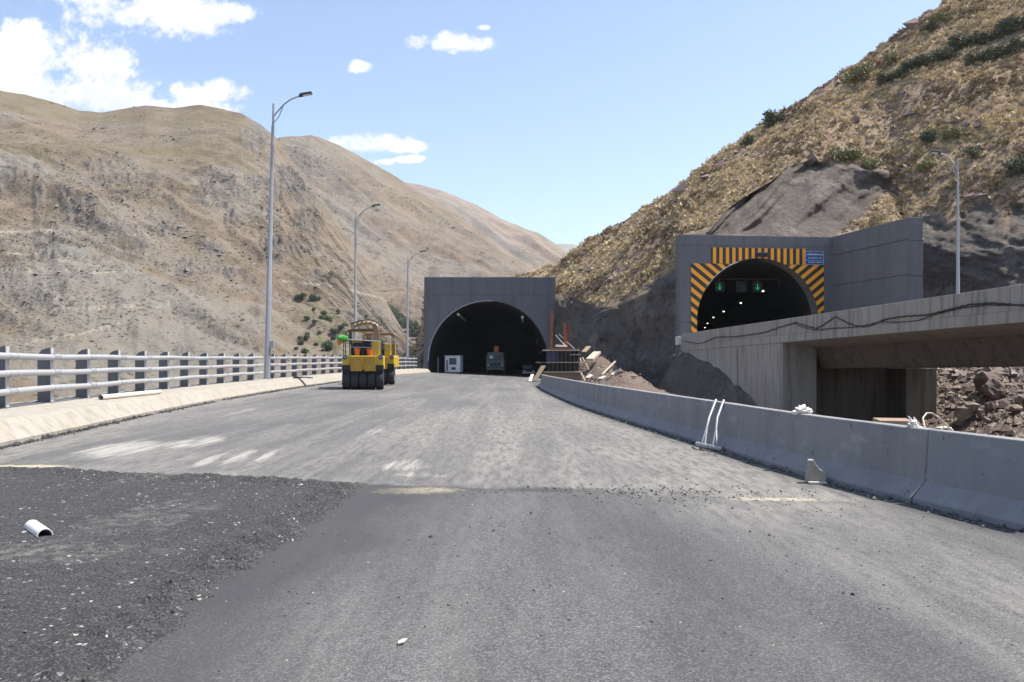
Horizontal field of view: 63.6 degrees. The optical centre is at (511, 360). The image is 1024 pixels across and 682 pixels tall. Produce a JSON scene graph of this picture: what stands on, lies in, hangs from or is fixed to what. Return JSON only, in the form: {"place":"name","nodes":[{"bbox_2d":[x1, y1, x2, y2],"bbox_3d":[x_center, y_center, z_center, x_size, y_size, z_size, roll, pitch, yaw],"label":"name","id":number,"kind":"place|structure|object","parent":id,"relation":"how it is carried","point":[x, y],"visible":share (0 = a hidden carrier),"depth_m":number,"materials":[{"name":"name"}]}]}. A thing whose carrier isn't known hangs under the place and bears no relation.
{"place":"outdoors","nodes":[
{"label":"outdoors","id":0,"kind":"place"},
{"bbox_2d":[0,91,414,402],"bbox_3d":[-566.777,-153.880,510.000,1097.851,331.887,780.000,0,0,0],"label":"mountain","id":1,"kind":"structure","parent":0,"point":[239,144],"depth_m":336.37,"materials":[{"name":"soil"}]},
{"bbox_2d":[0,93,341,350],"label":"scrub","id":2,"kind":"object","parent":1,"relation":"on","point":[171,159],"visible":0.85,"depth_m":470.00,"materials":[{"name":"plant"}]},
{"bbox_2d":[0,152,401,360],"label":"mountain rocks","id":3,"kind":"object","parent":1,"relation":"on","point":[147,232],"visible":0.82,"depth_m":329.05,"materials":[{"name":"brown stone"}]},
{"bbox_2d":[0,148,405,369],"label":"mountain scrub","id":4,"kind":"object","parent":1,"relation":"on","point":[69,302],"visible":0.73,"depth_m":302.65,"materials":[{"name":"brown plant"}]},
{"bbox_2d":[320,340,332,350],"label":"bush","id":5,"kind":"object","parent":1,"relation":"on","point":[328,345],"visible":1,"depth_m":247.91,"materials":[{"name":"green plant"}]},
{"bbox_2d":[277,135,532,343],"bbox_3d":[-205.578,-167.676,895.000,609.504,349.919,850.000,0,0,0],"label":"mountain","id":6,"kind":"structure","parent":0,"point":[405,243],"depth_m":891.89,"materials":[{"name":"soil"}]},
{"bbox_2d":[289,146,525,291],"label":"ridge rocks","id":7,"kind":"object","parent":6,"relation":"on","point":[390,188],"visible":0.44,"depth_m":951.59,"materials":[{"name":"brown stone"}]},
{"bbox_2d":[0,0,941,287],"label":"sky","id":8,"kind":"structure","parent":0,"point":[559,120],"materials":[{"name":"blue"}]},
{"bbox_2d":[405,182,565,270],"bbox_3d":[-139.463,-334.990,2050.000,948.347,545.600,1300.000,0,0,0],"label":"mountain","id":9,"kind":"structure","parent":0,"point":[533,250],"depth_m":1952.59,"materials":[{"name":"soil"}]},
{"bbox_2d":[0,467,1021,681],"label":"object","id":10,"kind":"structure","parent":0,"point":[51,677],"depth_m":7.54,"materials":[{"name":"stone"}]},
{"bbox_2d":[0,367,1023,681],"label":"road","id":11,"kind":"structure","parent":0,"point":[432,447],"depth_m":6.83,"materials":[{"name":"grey asphalt"}]},
{"bbox_2d":[0,381,339,448],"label":"kerb crumbs","id":12,"kind":"object","parent":11,"relation":"on","point":[51,436],"visible":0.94,"depth_m":22.11,"materials":[{"name":"concrete"}]},
{"bbox_2d":[0,466,366,681],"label":"asphalt layer","id":13,"kind":"object","parent":11,"relation":"on","point":[41,619],"visible":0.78,"depth_m":7.06,"materials":[{"name":"grey gravel"}]},
{"bbox_2d":[24,520,52,536],"bbox_3d":[-4.514,1.591,7.871,0.136,0.068,0.560,0,0,-41],"label":"half pipe","id":14,"kind":"object","parent":13,"relation":"on","point":[34,527],"visible":1,"depth_m":7.81,"materials":[{"name":"white plastic"}]},
{"bbox_2d":[0,368,430,446],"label":"kerb","id":15,"kind":"structure","parent":11,"relation":"on","point":[21,422],"depth_m":23.53,"materials":[{"name":"concrete"}]},
{"bbox_2d":[98,390,161,399],"bbox_3d":[-12.075,1.074,26.300,0.150,0.160,4.607,0,0,-3],"label":"plastic pipe","id":16,"kind":"object","parent":15,"relation":"on","point":[123,395],"visible":1,"depth_m":25.83,"materials":[{"name":"white plastic"}]},
{"bbox_2d":[0,346,263,407],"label":"steel railing","id":17,"kind":"object","parent":15,"relation":"on","point":[45,372],"visible":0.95,"depth_m":26.37,"materials":[{"name":"metal"}]},
{"bbox_2d":[261,91,311,378],"bbox_3d":[-13.052,-7.276,48.000,2.868,16.685,0.500,0,0,0],"label":"lamp post","id":18,"kind":"object","parent":15,"relation":"on","point":[269,344],"visible":0.99,"depth_m":47.90,"materials":[{"name":"metal"}]},
{"bbox_2d":[270,354,416,377],"bbox_3d":[-13.498,0.269,75.619,1.112,1.580,54.654,0,0,2],"label":"steel railing","id":19,"kind":"object","parent":15,"relation":"on","point":[284,364],"visible":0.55,"depth_m":57.40,"materials":[{"name":"metal"}]},
{"bbox_2d":[354,204,379,338],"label":"lamp post","id":20,"kind":"object","parent":15,"relation":"on","point":[355,288],"visible":0.8,"depth_m":74.92,"materials":[{"name":"metal"}]},
{"bbox_2d":[406,250,426,368],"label":"lamp post","id":21,"kind":"object","parent":15,"relation":"on","point":[407,342],"visible":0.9,"depth_m":99.43,"materials":[{"name":"metal"}]},
{"bbox_2d":[342,319,384,389],"bbox_3d":[-8.669,-0.352,48.596,2.320,3.982,4.651,0,0,-8],"label":"pneumatic roller","id":22,"kind":"object","parent":11,"relation":"on","point":[362,370],"visible":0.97,"depth_m":46.50,"materials":[{"name":"metal"}]},
{"bbox_2d":[337,335,347,344],"bbox_3d":[-9.502,-1.165,46.303,0.652,0.574,0.452,0,0,0],"label":"cloth bundle","id":23,"kind":"object","parent":22,"relation":"on","point":[340,338],"visible":1,"depth_m":46.16,"materials":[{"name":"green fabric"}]},
{"bbox_2d":[363,332,398,384],"bbox_3d":[-9.085,-0.165,56.810,2.320,3.517,4.651,0,0,-3],"label":"pneumatic roller","id":24,"kind":"object","parent":11,"relation":"on","point":[391,358],"visible":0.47,"depth_m":54.89,"materials":[{"name":"metal"}]},
{"bbox_2d":[444,355,462,372],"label":"site cabin","id":25,"kind":"object","parent":11,"relation":"on","point":[453,363],"visible":0.98,"depth_m":107.62,"materials":[{"name":"white metal"}]},
{"bbox_2d":[424,277,554,374],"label":"tunnel portal","id":26,"kind":"object","parent":11,"relation":"on","point":[491,310],"visible":0.88,"depth_m":108.04,"materials":[{"name":"concrete"}]},
{"bbox_2d":[484,346,506,373],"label":"truck","id":27,"kind":"object","parent":11,"relation":"on","point":[496,359],"visible":0.99,"depth_m":113.49,"materials":[{"name":"grey paint"}]},
{"bbox_2d":[519,365,534,375],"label":"pickup car","id":28,"kind":"object","parent":11,"relation":"on","point":[526,369],"visible":0.92,"depth_m":113.59,"materials":[{"name":"black paint"}]},
{"bbox_2d":[532,365,545,380],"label":"plank","id":29,"kind":"object","parent":11,"relation":"on","point":[538,373],"visible":1,"depth_m":80.44,"materials":[{"name":"brown wood"}]},
{"bbox_2d":[538,374,558,394],"bbox_3d":[2.231,1.417,50.626,0.751,1.140,21.150,0,0,0],"label":"concrete barrier","id":30,"kind":"object","parent":11,"relation":"on","point":[550,384],"visible":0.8,"depth_m":45.69,"materials":[{"name":"grey concrete"}]},
{"bbox_2d":[555,378,601,409],"bbox_3d":[2.623,1.309,33.637,0.683,1.016,12.764,0,0,-3],"label":"concrete barrier","id":31,"kind":"object","parent":11,"relation":"on","point":[583,394],"visible":0.76,"depth_m":31.27,"materials":[{"name":"grey concrete"}]},
{"bbox_2d":[273,476,1011,619],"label":"black clods","id":32,"kind":"object","parent":11,"relation":"on","point":[608,492],"visible":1,"depth_m":10.01,"materials":[{"name":"stone"}]},
{"bbox_2d":[695,399,716,448],"bbox_3d":[3.662,1.180,15.616,0.289,0.881,0.921,0,0,23],"label":"sign leg","id":33,"kind":"object","parent":11,"relation":"on","point":[702,444],"visible":1,"depth_m":15.37,"materials":[{"name":"metal"}]},
{"bbox_2d":[708,399,724,451],"bbox_3d":[3.803,1.192,15.362,0.295,0.908,0.962,0,0,15],"label":"sign leg","id":34,"kind":"object","parent":11,"relation":"on","point":[712,446],"visible":0.96,"depth_m":15.12,"materials":[{"name":"metal"}]},
{"bbox_2d":[593,385,939,500],"bbox_3d":[3.835,1.285,18.399,0.800,0.975,17.752,0,0,-6],"label":"concrete barrier","id":35,"kind":"object","parent":11,"relation":"on","point":[881,459],"visible":0.82,"depth_m":12.33,"materials":[{"name":"grey concrete"}]},
{"bbox_2d":[791,404,812,415],"bbox_3d":[4.388,0.745,12.505,0.344,0.173,0.189,0,0,0],"label":"plaster lump","id":36,"kind":"object","parent":35,"relation":"on","point":[802,409],"visible":0.95,"depth_m":12.45,"materials":[{"name":"white"}]},
{"bbox_2d":[906,416,921,426],"bbox_3d":[4.857,0.747,9.940,0.205,0.161,0.121,0,0,20],"label":"rag","id":37,"kind":"object","parent":35,"relation":"on","point":[912,423],"visible":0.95,"depth_m":9.92,"materials":[{"name":"white fabric"}]},
{"bbox_2d":[922,412,952,430],"bbox_3d":[5.263,0.886,10.441,1.011,0.433,0.380,0,0,-27],"label":"hose","id":38,"kind":"object","parent":35,"relation":"attached to","point":[939,418],"visible":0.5,"depth_m":10.69,"materials":[{"name":"white plastic"}]},
{"bbox_2d":[536,386,1023,535],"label":"barrier crumbs","id":39,"kind":"object","parent":11,"relation":"on","point":[885,497],"visible":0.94,"depth_m":12.05,"materials":[{"name":"concrete"}]},
{"bbox_2d":[805,459,826,483],"bbox_3d":[4.093,1.494,11.115,0.264,0.317,0.231,0,0,14],"label":"concrete offcut","id":40,"kind":"object","parent":11,"relation":"on","point":[814,474],"visible":1,"depth_m":11.10,"materials":[{"name":"concrete"}]},
{"bbox_2d":[913,430,1023,529],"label":"concrete barrier","id":41,"kind":"object","parent":11,"relation":"on","point":[980,477],"visible":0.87,"depth_m":8.78,"materials":[{"name":"grey concrete"}]},
{"bbox_2d":[556,244,576,252],"bbox_3d":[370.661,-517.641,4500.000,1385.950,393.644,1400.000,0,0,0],"label":"hills","id":42,"kind":"structure","parent":0,"point":[566,248],"depth_m":4526.19,"materials":[{"name":"soil"}]},
{"bbox_2d":[397,0,1023,386],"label":"hillside","id":43,"kind":"structure","parent":0,"point":[635,332],"depth_m":83.27,"materials":[{"name":"soil"}]},
{"bbox_2d":[397,0,1023,367],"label":"shrubs","id":44,"kind":"object","parent":43,"relation":"on","point":[681,187],"visible":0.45,"depth_m":93.94,"materials":[{"name":"green plant"}]},
{"bbox_2d":[400,0,1023,356],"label":"dry grass","id":45,"kind":"structure","parent":43,"relation":"on","point":[727,171],"depth_m":92.46,"materials":[{"name":"plant"}]},
{"bbox_2d":[402,0,1023,357],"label":"olive scrub","id":46,"kind":"object","parent":43,"relation":"on","point":[878,218],"visible":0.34,"depth_m":91.00,"materials":[{"name":"green plant"}]},
{"bbox_2d":[738,134,754,144],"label":"shrub","id":47,"kind":"object","parent":43,"relation":"on","point":[749,140],"visible":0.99,"depth_m":100.73,"materials":[{"name":"green plant"}]},
{"bbox_2d":[761,109,790,127],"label":"shrub","id":48,"kind":"object","parent":43,"relation":"on","point":[771,117],"visible":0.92,"depth_m":102.29,"materials":[{"name":"green plant"}]},
{"bbox_2d":[825,144,864,160],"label":"shrub","id":49,"kind":"object","parent":43,"relation":"on","point":[854,152],"visible":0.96,"depth_m":86.95,"materials":[{"name":"green plant"}]},
{"bbox_2d":[841,61,874,83],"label":"shrub","id":50,"kind":"object","parent":43,"relation":"on","point":[858,73],"visible":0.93,"depth_m":99.59,"materials":[{"name":"green plant"}]},
{"bbox_2d":[859,157,879,169],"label":"shrub","id":51,"kind":"object","parent":43,"relation":"on","point":[870,164],"visible":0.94,"depth_m":84.82,"materials":[{"name":"green plant"}]},
{"bbox_2d":[875,71,892,85],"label":"shrub","id":52,"kind":"object","parent":43,"relation":"on","point":[881,77],"visible":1,"depth_m":95.41,"materials":[{"name":"green plant"}]},
{"bbox_2d":[882,49,900,63],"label":"shrub","id":53,"kind":"object","parent":43,"relation":"on","point":[889,58],"visible":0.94,"depth_m":99.19,"materials":[{"name":"green plant"}]},
{"bbox_2d":[892,67,907,78],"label":"shrub","id":54,"kind":"object","parent":43,"relation":"on","point":[898,71],"visible":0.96,"depth_m":94.55,"materials":[{"name":"green plant"}]},
{"bbox_2d":[898,61,916,71],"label":"shrub","id":55,"kind":"object","parent":43,"relation":"on","point":[905,66],"visible":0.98,"depth_m":94.57,"materials":[{"name":"green plant"}]},
{"bbox_2d":[903,54,925,66],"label":"shrub","id":56,"kind":"object","parent":43,"relation":"on","point":[913,61],"visible":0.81,"depth_m":94.27,"materials":[{"name":"green plant"}]},
{"bbox_2d":[914,159,936,171],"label":"shrub","id":57,"kind":"object","parent":43,"relation":"on","point":[920,165],"visible":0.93,"depth_m":80.26,"materials":[{"name":"green plant"}]},
{"bbox_2d":[916,52,935,66],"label":"shrub","id":58,"kind":"object","parent":43,"relation":"on","point":[920,58],"visible":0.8,"depth_m":93.39,"materials":[{"name":"green plant"}]},
{"bbox_2d":[919,128,936,141],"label":"bush","id":59,"kind":"object","parent":43,"relation":"on","point":[930,136],"visible":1,"depth_m":83.28,"materials":[{"name":"green plant"}]},
{"bbox_2d":[918,20,938,32],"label":"shrub","id":60,"kind":"object","parent":43,"relation":"on","point":[931,25],"visible":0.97,"depth_m":100.38,"materials":[{"name":"green plant"}]},
{"bbox_2d":[922,55,940,66],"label":"shrub","id":61,"kind":"object","parent":43,"relation":"on","point":[926,62],"visible":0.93,"depth_m":93.21,"materials":[{"name":"green plant"}]},
{"bbox_2d":[928,46,951,59],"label":"shrub","id":62,"kind":"object","parent":43,"relation":"on","point":[935,54],"visible":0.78,"depth_m":93.66,"materials":[{"name":"green plant"}]},
{"bbox_2d":[927,11,954,22],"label":"shrub","id":63,"kind":"object","parent":43,"relation":"on","point":[942,17],"visible":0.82,"depth_m":100.64,"materials":[{"name":"green plant"}]},
{"bbox_2d":[938,47,959,60],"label":"shrub","id":64,"kind":"object","parent":43,"relation":"on","point":[952,54],"visible":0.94,"depth_m":92.80,"materials":[{"name":"green plant"}]},
{"bbox_2d":[938,125,970,139],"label":"shrub","id":65,"kind":"object","parent":43,"relation":"on","point":[950,132],"visible":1,"depth_m":81.83,"materials":[{"name":"green plant"}]},
{"bbox_2d":[945,33,967,50],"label":"shrub","id":66,"kind":"object","parent":43,"relation":"on","point":[953,41],"visible":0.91,"depth_m":93.98,"materials":[{"name":"green plant"}]},
{"bbox_2d":[956,33,978,48],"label":"shrub","id":67,"kind":"object","parent":43,"relation":"on","point":[964,41],"visible":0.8,"depth_m":93.62,"materials":[{"name":"green plant"}]},
{"bbox_2d":[959,145,982,156],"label":"shrub","id":68,"kind":"object","parent":43,"relation":"on","point":[972,151],"visible":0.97,"depth_m":77.75,"materials":[{"name":"green plant"}]},
{"bbox_2d":[963,51,982,65],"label":"shrub","id":69,"kind":"object","parent":43,"relation":"on","point":[969,59],"visible":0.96,"depth_m":90.23,"materials":[{"name":"green plant"}]},
{"bbox_2d":[966,32,988,47],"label":"shrub","id":70,"kind":"object","parent":43,"relation":"on","point":[974,37],"visible":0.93,"depth_m":92.59,"materials":[{"name":"green plant"}]},
{"bbox_2d":[974,46,996,62],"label":"shrub","id":71,"kind":"object","parent":43,"relation":"on","point":[988,55],"visible":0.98,"depth_m":89.56,"materials":[{"name":"green plant"}]},
{"bbox_2d":[977,31,994,43],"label":"shrub","id":72,"kind":"object","parent":43,"relation":"on","point":[984,33],"visible":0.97,"depth_m":92.45,"materials":[{"name":"green plant"}]},
{"bbox_2d":[985,48,1002,56],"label":"shrub","id":73,"kind":"object","parent":43,"relation":"on","point":[997,53],"visible":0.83,"depth_m":89.21,"materials":[{"name":"green plant"}]},
{"bbox_2d":[988,27,1006,38],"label":"shrub","id":74,"kind":"object","parent":43,"relation":"on","point":[999,32],"visible":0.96,"depth_m":92.33,"materials":[{"name":"green plant"}]},
{"bbox_2d":[994,17,1008,28],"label":"shrub","id":75,"kind":"object","parent":43,"relation":"on","point":[1001,23],"visible":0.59,"depth_m":92.42,"materials":[{"name":"green plant"}]},
{"bbox_2d":[994,44,1014,57],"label":"shrub","id":76,"kind":"object","parent":43,"relation":"on","point":[1004,49],"visible":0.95,"depth_m":89.15,"materials":[{"name":"green plant"}]},
{"bbox_2d":[1003,15,1023,32],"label":"shrub","id":77,"kind":"object","parent":43,"relation":"on","point":[1013,23],"visible":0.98,"depth_m":91.33,"materials":[{"name":"green plant"}]},
{"bbox_2d":[1004,156,1023,178],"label":"shrub","id":78,"kind":"object","parent":43,"relation":"on","point":[1016,165],"visible":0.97,"depth_m":72.11,"materials":[{"name":"green plant"}]},
{"bbox_2d":[1006,35,1023,53],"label":"shrub","id":79,"kind":"object","parent":43,"relation":"on","point":[1015,42],"visible":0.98,"depth_m":88.14,"materials":[{"name":"green plant"}]},
{"bbox_2d":[576,357,1023,437],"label":"ground","id":80,"kind":"structure","parent":0,"point":[625,380],"depth_m":67.91,"materials":[{"name":"soil"}]},
{"bbox_2d":[536,347,580,379],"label":"formwork stack","id":81,"kind":"object","parent":80,"relation":"on","point":[562,362],"visible":0.92,"depth_m":81.90,"materials":[{"name":"wood"}]},
{"bbox_2d":[550,311,552,347],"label":"steel beam","id":82,"kind":"structure","parent":81,"relation":"on","point":[551,329],"depth_m":82.56,"materials":[{"name":"red metal"}]},
{"bbox_2d":[563,323,566,347],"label":"steel beam","id":83,"kind":"structure","parent":81,"relation":"on","point":[564,333],"depth_m":82.77,"materials":[{"name":"red metal"}]},
{"bbox_2d":[586,351,600,360],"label":"plank","id":84,"kind":"object","parent":80,"relation":"on","point":[593,356],"visible":1,"depth_m":80.67,"materials":[{"name":"beige wood"}]},
{"bbox_2d":[657,351,756,405],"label":"slope","id":85,"kind":"structure","parent":80,"relation":"on","point":[688,374],"depth_m":64.85,"materials":[{"name":"grey concrete"}]},
{"bbox_2d":[571,355,1023,438],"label":"rubble","id":86,"kind":"object","parent":80,"relation":"on","point":[1000,427],"visible":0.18,"depth_m":54.62,"materials":[{"name":"brown stone"}]},
{"bbox_2d":[983,402,994,414],"bbox_3d":[29.648,2.961,51.477,0.650,0.840,0.584,0,0,45],"label":"boulder","id":87,"kind":"object","parent":86,"relation":"on","point":[989,406],"visible":0.87,"depth_m":51.31,"materials":[{"name":"stone"}]},
{"bbox_2d":[1014,393,1023,403],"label":"boulder","id":88,"kind":"object","parent":86,"relation":"on","point":[1019,399],"visible":1,"depth_m":50.82,"materials":[{"name":"brown stone"}]},
{"bbox_2d":[675,217,922,353],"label":"tunnel portal","id":89,"kind":"object","parent":80,"relation":"on","point":[881,264],"visible":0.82,"depth_m":72.46,"materials":[{"name":"concrete"}]},
{"bbox_2d":[715,278,779,291],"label":"signal gantry","id":90,"kind":"object","parent":89,"relation":"attached to","point":[740,286],"visible":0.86,"depth_m":76.97,"materials":[{"name":"metal"}]},
{"bbox_2d":[715,279,723,291],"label":"lane signal","id":91,"kind":"object","parent":90,"relation":"hanging from","point":[719,285],"visible":1,"depth_m":76.72,"materials":[{"name":"black paint"}]},
{"bbox_2d":[752,278,761,291],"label":"lane signal","id":92,"kind":"object","parent":90,"relation":"hanging from","point":[757,286],"visible":1,"depth_m":77.13,"materials":[{"name":"black paint"}]},
{"bbox_2d":[756,252,767,256],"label":"warning light","id":93,"kind":"object","parent":89,"relation":"attached to","point":[761,254],"visible":1,"depth_m":72.58,"materials":[{"name":"metal"}]},
{"bbox_2d":[805,251,823,264],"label":"tunnel sign","id":94,"kind":"object","parent":89,"relation":"attached to","point":[813,258],"visible":1,"depth_m":73.12,"materials":[{"name":"blue metal"}]},
{"bbox_2d":[681,343,936,420],"bbox_3d":[21.334,2.761,62.669,11.011,7.777,19.268,0,0,-8],"label":"abutment","id":95,"kind":"object","parent":80,"relation":"on","point":[785,376],"visible":0.39,"depth_m":55.40,"materials":[{"name":"concrete"}]},
{"bbox_2d":[681,284,1023,368],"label":"bridge","id":96,"kind":"structure","parent":95,"relation":"on","point":[986,336],"depth_m":41.33,"materials":[{"name":"concrete"}]},
{"bbox_2d":[683,302,1023,343],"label":"cable","id":97,"kind":"object","parent":96,"relation":"on","point":[873,323],"visible":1,"depth_m":41.19,"materials":[{"name":"black rubber"}]},
{"bbox_2d":[780,304,1023,329],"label":"cable","id":98,"kind":"object","parent":96,"relation":"on","point":[913,320],"visible":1,"depth_m":38.33,"materials":[{"name":"black rubber"}]},
{"bbox_2d":[930,150,959,293],"bbox_3d":[26.732,-7.296,50.800,1.876,11.291,0.500,0,0,0],"label":"lamp post","id":99,"kind":"object","parent":96,"relation":"on","point":[957,239],"visible":0.81,"depth_m":50.74,"materials":[{"name":"metal"}]},
{"bbox_2d":[873,418,909,424],"bbox_3d":[6.342,1.948,13.603,0.698,1.961,0.762,0,0,20],"label":"timber stack","id":100,"kind":"object","parent":80,"relation":"on","point":[901,421],"visible":0.02,"depth_m":13.35,"materials":[{"name":"beige wood"}]},
{"bbox_2d":[954,401,979,420],"bbox_3d":[28.399,3.145,51.576,1.420,1.228,1.652,0,0,24],"label":"boulder","id":101,"kind":"object","parent":80,"relation":"on","point":[963,410],"visible":1,"depth_m":51.04,"materials":[{"name":"stone"}]},
{"bbox_2d":[976,405,984,417],"bbox_3d":[28.905,3.150,51.015,0.517,0.814,0.696,0,0,18],"label":"boulder","id":102,"kind":"object","parent":80,"relation":"on","point":[980,411],"visible":0.97,"depth_m":50.77,"materials":[{"name":"stone"}]},
{"bbox_2d":[973,371,1002,394],"bbox_3d":[31.749,1.641,54.901,1.961,1.927,1.548,0,0,0],"label":"boulder","id":103,"kind":"object","parent":80,"relation":"on","point":[980,379],"visible":0.49,"depth_m":54.66,"materials":[{"name":"brown stone"}]},
{"bbox_2d":[982,378,1005,398],"bbox_3d":[31.169,1.839,53.404,1.338,1.434,1.460,0,0,27],"label":"boulder","id":104,"kind":"object","parent":80,"relation":"on","point":[993,388],"visible":0.98,"depth_m":52.99,"materials":[{"name":"brown stone"}]},
{"bbox_2d":[989,413,999,420],"bbox_3d":[28.973,3.382,49.541,0.496,0.504,0.562,0,0,9],"label":"boulder","id":105,"kind":"object","parent":80,"relation":"on","point":[995,417],"visible":1,"depth_m":49.39,"materials":[{"name":"brown stone"}]},
{"bbox_2d":[1005,404,1022,412],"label":"boulder","id":106,"kind":"object","parent":80,"relation":"on","point":[1013,408],"visible":1,"depth_m":49.32,"materials":[{"name":"stone"}]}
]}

